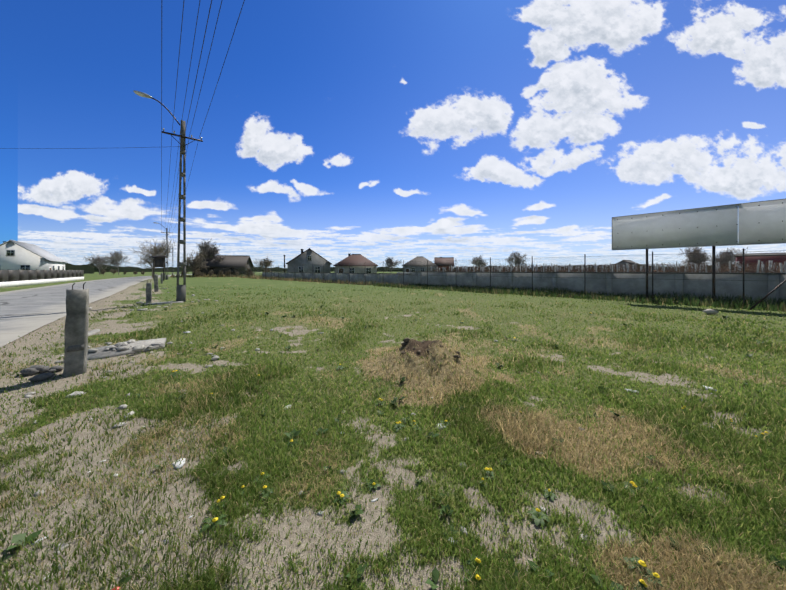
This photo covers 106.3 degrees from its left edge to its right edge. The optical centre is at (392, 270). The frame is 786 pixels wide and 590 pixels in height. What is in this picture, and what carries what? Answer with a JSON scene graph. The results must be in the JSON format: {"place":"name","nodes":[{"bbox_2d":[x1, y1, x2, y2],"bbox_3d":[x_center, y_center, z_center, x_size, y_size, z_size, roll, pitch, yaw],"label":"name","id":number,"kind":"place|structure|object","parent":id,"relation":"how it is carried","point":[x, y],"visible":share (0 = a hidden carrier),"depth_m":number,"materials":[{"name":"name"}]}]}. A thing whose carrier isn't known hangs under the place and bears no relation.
{"place":"outdoors","nodes":[
{"label":"outdoors","id":0,"kind":"place"},
{"bbox_2d":[0,272,253,346],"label":"road","id":1,"kind":"structure","parent":0,"point":[23,312],"depth_m":14.58,"materials":[{"name":"grey asphalt"}]},
{"bbox_2d":[0,272,785,589],"bbox_3d":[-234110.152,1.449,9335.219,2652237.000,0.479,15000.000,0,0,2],"label":"field ground","id":2,"kind":"structure","parent":0,"point":[115,324],"depth_m":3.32,"materials":[{"name":"green plant"}]},
{"bbox_2d":[0,240,67,280],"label":"white house","id":3,"kind":"structure","parent":2,"relation":"on","point":[15,255],"depth_m":48.93,"materials":[{"name":"paint"}]},
{"bbox_2d":[0,269,83,287],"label":"yard fence","id":4,"kind":"object","parent":2,"relation":"on","point":[18,277],"visible":0.98,"depth_m":35.54,"materials":[{"name":"white paint"}]},
{"bbox_2d":[20,365,63,381],"bbox_3d":[-5.445,1.585,4.609,0.840,0.154,0.419,0,0,31],"label":"dark rubble","id":5,"kind":"object","parent":2,"relation":"on","point":[40,369],"visible":0.96,"depth_m":4.57,"materials":[{"name":"stone"}]},
{"bbox_2d":[63,282,88,376],"bbox_3d":[-5.017,0.988,4.670,0.275,1.603,0.275,0,0,-43],"label":"fence post","id":6,"kind":"object","parent":2,"relation":"on","point":[76,333],"visible":0.88,"depth_m":4.59,"materials":[{"name":"concrete"}]},
{"bbox_2d":[88,329,99,335],"bbox_3d":[-7.767,1.629,7.527,0.218,0.107,0.869,0,0,-28],"label":"stone","id":7,"kind":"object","parent":2,"relation":"on","point":[92,332],"depth_m":7.64,"materials":[{"name":"white stone"}]},
{"bbox_2d":[83,251,109,274],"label":"tree","id":8,"kind":"object","parent":2,"relation":"on","point":[97,261],"visible":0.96,"depth_m":122.01,"materials":[{"name":"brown plant"}]},
{"bbox_2d":[63,338,165,362],"bbox_3d":[-5.466,1.615,5.945,0.946,0.146,1.618,0,0,38],"label":"concrete slab","id":9,"kind":"object","parent":2,"relation":"on","point":[100,353],"depth_m":5.77,"materials":[{"name":"grey concrete"}]},
{"bbox_2d":[88,339,172,352],"bbox_3d":[-5.467,1.526,5.985,1.478,0.137,0.920,0,0,2],"label":"rubble on slab","id":10,"kind":"object","parent":9,"relation":"on","point":[121,346],"visible":0.98,"depth_m":5.81,"materials":[{"name":"stone"}]},
{"bbox_2d":[102,249,129,274],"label":"tree","id":11,"kind":"object","parent":2,"relation":"on","point":[116,258],"visible":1,"depth_m":121.42,"materials":[{"name":"brown plant"}]},
{"bbox_2d":[100,269,144,274],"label":"hedge","id":12,"kind":"object","parent":2,"relation":"on","point":[103,271],"depth_m":96.31,"materials":[{"name":"green plant"}]},
{"bbox_2d":[24,299,249,427],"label":"stones","id":13,"kind":"object","parent":2,"relation":"on","point":[30,394],"visible":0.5,"depth_m":3.86,"materials":[{"name":"stone"}]},
{"bbox_2d":[146,280,151,302],"bbox_3d":[-11.870,1.112,14.324,0.235,1.354,0.241,0,0,-39],"label":"fence post","id":14,"kind":"object","parent":2,"relation":"on","point":[148,292],"visible":0.9,"depth_m":14.26,"materials":[{"name":"concrete"}]},
{"bbox_2d":[131,239,173,277],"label":"tree","id":15,"kind":"object","parent":2,"relation":"on","point":[160,250],"visible":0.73,"depth_m":65.15,"materials":[{"name":"brown plant"}]},
{"bbox_2d":[154,274,157,291],"bbox_3d":[-18.091,0.985,22.511,0.256,1.608,0.246,0,0,41],"label":"fence post","id":16,"kind":"object","parent":2,"relation":"on","point":[155,282],"visible":0.94,"depth_m":22.43,"materials":[{"name":"concrete"}]},
{"bbox_2d":[149,255,167,280],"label":"roadside board","id":17,"kind":"object","parent":2,"relation":"on","point":[158,261],"visible":0.88,"depth_m":47.18,"materials":[{"name":"brown wood"}]},
{"bbox_2d":[141,301,182,304],"bbox_3d":[-11.290,1.620,14.452,1.648,0.123,0.641,0,0,-37],"label":"concrete slab","id":18,"kind":"object","parent":2,"relation":"on","point":[163,302],"depth_m":14.42,"materials":[{"name":"grey concrete"}]},
{"bbox_2d":[153,222,172,279],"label":"utility pole","id":19,"kind":"object","parent":2,"relation":"on","point":[166,234],"visible":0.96,"depth_m":53.25,"materials":[{"name":"concrete"}]},
{"bbox_2d":[0,0,244,249],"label":"power lines","id":20,"kind":"object","parent":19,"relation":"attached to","point":[178,146],"visible":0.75,"depth_m":11.31,"materials":[{"name":"black metal"}]},
{"bbox_2d":[133,90,202,301],"bbox_3d":[-11.215,-3.300,14.798,2.785,10.478,0.362,0,0,-38],"label":"utility pole","id":21,"kind":"object","parent":2,"relation":"on","point":[180,292],"visible":1,"depth_m":15.04,"materials":[{"name":"concrete"}]},
{"bbox_2d":[179,250,209,274],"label":"tree","id":22,"kind":"object","parent":2,"relation":"on","point":[194,264],"visible":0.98,"depth_m":72.79,"materials":[{"name":"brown plant"}]},
{"bbox_2d":[196,238,225,262],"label":"tall tree","id":23,"kind":"object","parent":2,"relation":"on","point":[207,250],"visible":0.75,"depth_m":79.36,"materials":[{"name":"brown plant"}]},
{"bbox_2d":[191,255,253,276],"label":"barn","id":24,"kind":"structure","parent":2,"relation":"on","point":[242,262],"depth_m":78.91,"materials":[{"name":"brown wood"}]},
{"bbox_2d":[181,267,270,276],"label":"field hedge","id":25,"kind":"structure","parent":2,"relation":"on","point":[197,272],"depth_m":72.09,"materials":[{"name":"green plant"}]},
{"bbox_2d":[253,258,271,271],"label":"village tree","id":26,"kind":"object","parent":2,"relation":"on","point":[264,262],"visible":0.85,"depth_m":95.40,"materials":[{"name":"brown plant"}]},
{"bbox_2d":[170,273,411,286],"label":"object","id":27,"kind":"object","parent":2,"relation":"on","point":[296,279],"visible":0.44,"depth_m":46.86,"materials":[{"name":"green plant"}]},
{"bbox_2d":[286,248,331,272],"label":"house","id":28,"kind":"structure","parent":2,"relation":"on","point":[309,258],"depth_m":59.80,"materials":[{"name":"grey paint"}]},
{"bbox_2d":[333,254,377,273],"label":"house","id":29,"kind":"structure","parent":2,"relation":"on","point":[357,260],"depth_m":61.01,"materials":[{"name":"beige paint"}]},
{"bbox_2d":[3,286,709,575],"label":"field stones","id":30,"kind":"object","parent":2,"relation":"on","point":[173,463],"visible":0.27,"depth_m":2.33,"materials":[{"name":"grey stone"}]},
{"bbox_2d":[31,347,711,579],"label":"stones","id":31,"kind":"object","parent":2,"relation":"on","point":[376,499],"visible":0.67,"depth_m":2.01,"materials":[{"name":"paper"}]},
{"bbox_2d":[384,256,402,272],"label":"village tree","id":32,"kind":"object","parent":2,"relation":"on","point":[389,263],"visible":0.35,"depth_m":104.49,"materials":[{"name":"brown plant"}]},
{"bbox_2d":[2,305,785,589],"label":"weeds","id":33,"kind":"object","parent":2,"relation":"on","point":[294,433],"visible":0.5,"depth_m":1.82,"materials":[{"name":"green plant"}]},
{"bbox_2d":[65,263,732,273],"bbox_3d":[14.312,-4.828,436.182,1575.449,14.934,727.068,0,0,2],"label":"treeline","id":34,"kind":"object","parent":2,"relation":"on","point":[87,269],"visible":0.06,"depth_m":317.95,"materials":[{"name":"green plant"}]},
{"bbox_2d":[402,256,436,271],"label":"house","id":35,"kind":"structure","parent":2,"relation":"on","point":[416,263],"depth_m":80.37,"materials":[{"name":"grey paint"}]},
{"bbox_2d":[394,338,459,358],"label":"mound clods","id":36,"kind":"object","parent":2,"relation":"on","point":[405,342],"visible":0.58,"depth_m":4.92,"materials":[{"name":"soil"}]},
{"bbox_2d":[434,257,454,271],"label":"house annex","id":37,"kind":"object","parent":2,"relation":"on","point":[440,260],"visible":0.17,"depth_m":83.54,"materials":[{"name":"red tile"}]},
{"bbox_2d":[173,331,716,468],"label":"litter","id":38,"kind":"object","parent":2,"relation":"on","point":[177,465],"visible":0.62,"depth_m":2.54,"materials":[{"name":"paper"}]},
{"bbox_2d":[168,312,771,589],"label":"dandelions","id":39,"kind":"object","parent":2,"relation":"on","point":[534,513],"visible":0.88,"depth_m":2.04,"materials":[{"name":"yellow plant"}]},
{"bbox_2d":[471,255,487,268],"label":"village tree","id":40,"kind":"object","parent":2,"relation":"on","point":[478,260],"visible":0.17,"depth_m":116.59,"materials":[{"name":"brown plant"}]},
{"bbox_2d":[229,248,762,306],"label":"fence posts","id":41,"kind":"object","parent":2,"relation":"on","point":[585,256],"visible":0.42,"depth_m":17.30,"materials":[{"name":"grey metal"}]},
{"bbox_2d":[505,252,528,268],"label":"lone tree","id":42,"kind":"object","parent":2,"relation":"on","point":[515,258],"visible":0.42,"depth_m":96.90,"materials":[{"name":"brown plant"}]},
{"bbox_2d":[262,271,785,304],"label":"concrete wall","id":43,"kind":"structure","parent":2,"relation":"on","point":[592,276],"depth_m":17.70,"materials":[{"name":"grey concrete"}]},
{"bbox_2d":[372,282,785,311],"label":"wall weeds","id":44,"kind":"object","parent":2,"relation":"on","point":[696,301],"depth_m":15.80,"materials":[{"name":"green plant"}]},
{"bbox_2d":[612,199,785,309],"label":"billboard","id":45,"kind":"object","parent":2,"relation":"on","point":[758,222],"visible":0.9,"depth_m":13.97,"materials":[{"name":"metal"}]},
{"bbox_2d":[703,309,719,314],"bbox_3d":[11.553,1.526,10.735,0.342,0.236,0.338,0,0,2],"label":"pale stone","id":46,"kind":"object","parent":2,"relation":"on","point":[710,311],"visible":0.94,"depth_m":10.68,"materials":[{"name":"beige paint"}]},
{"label":"vineyard terrace","id":47,"kind":"structure","parent":2,"relation":"on","visible":0},
{"bbox_2d":[423,261,785,273],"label":"vineyard vines","id":48,"kind":"object","parent":47,"relation":"on","point":[724,269],"depth_m":20.90,"materials":[{"name":"brown plant"}]},
{"bbox_2d":[431,260,785,273],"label":"vineyard stakes","id":49,"kind":"object","parent":47,"relation":"on","point":[663,267],"depth_m":21.51,"materials":[{"name":"wood"}]},
{"bbox_2d":[616,260,638,273],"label":"house","id":50,"kind":"structure","parent":47,"relation":"on","point":[629,262],"depth_m":57.81,"materials":[{"name":"grey paint"}]},
{"bbox_2d":[678,247,710,270],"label":"orchard tree","id":51,"kind":"object","parent":47,"relation":"on","point":[702,257],"visible":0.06,"depth_m":56.79,"materials":[{"name":"brown plant"}]},
{"bbox_2d":[710,247,747,271],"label":"orchard tree","id":52,"kind":"object","parent":47,"relation":"on","point":[724,257],"visible":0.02,"depth_m":58.09,"materials":[{"name":"brown plant"}]},
{"bbox_2d":[734,253,785,272],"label":"maroon shed","id":53,"kind":"structure","parent":47,"relation":"on","point":[764,259],"depth_m":40.58,"materials":[{"name":"paint"}]},
{"bbox_2d":[0,0,785,268],"label":"sky","id":54,"kind":"structure","parent":0,"point":[329,74],"materials":[{"name":"blue"}]},
{"bbox_2d":[18,0,785,267],"bbox_3d":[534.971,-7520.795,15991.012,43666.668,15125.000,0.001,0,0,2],"label":"cloud","id":55,"kind":"structure","parent":0,"point":[584,94],"depth_m":15734.69,"materials":[{"name":"white"}]},
{"bbox_2d":[224,251,785,306],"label":"chain link","id":56,"kind":"object","parent":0,"point":[569,274],"visible":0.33,"depth_m":17.00,"materials":[{"name":"grey metal"}]}
]}

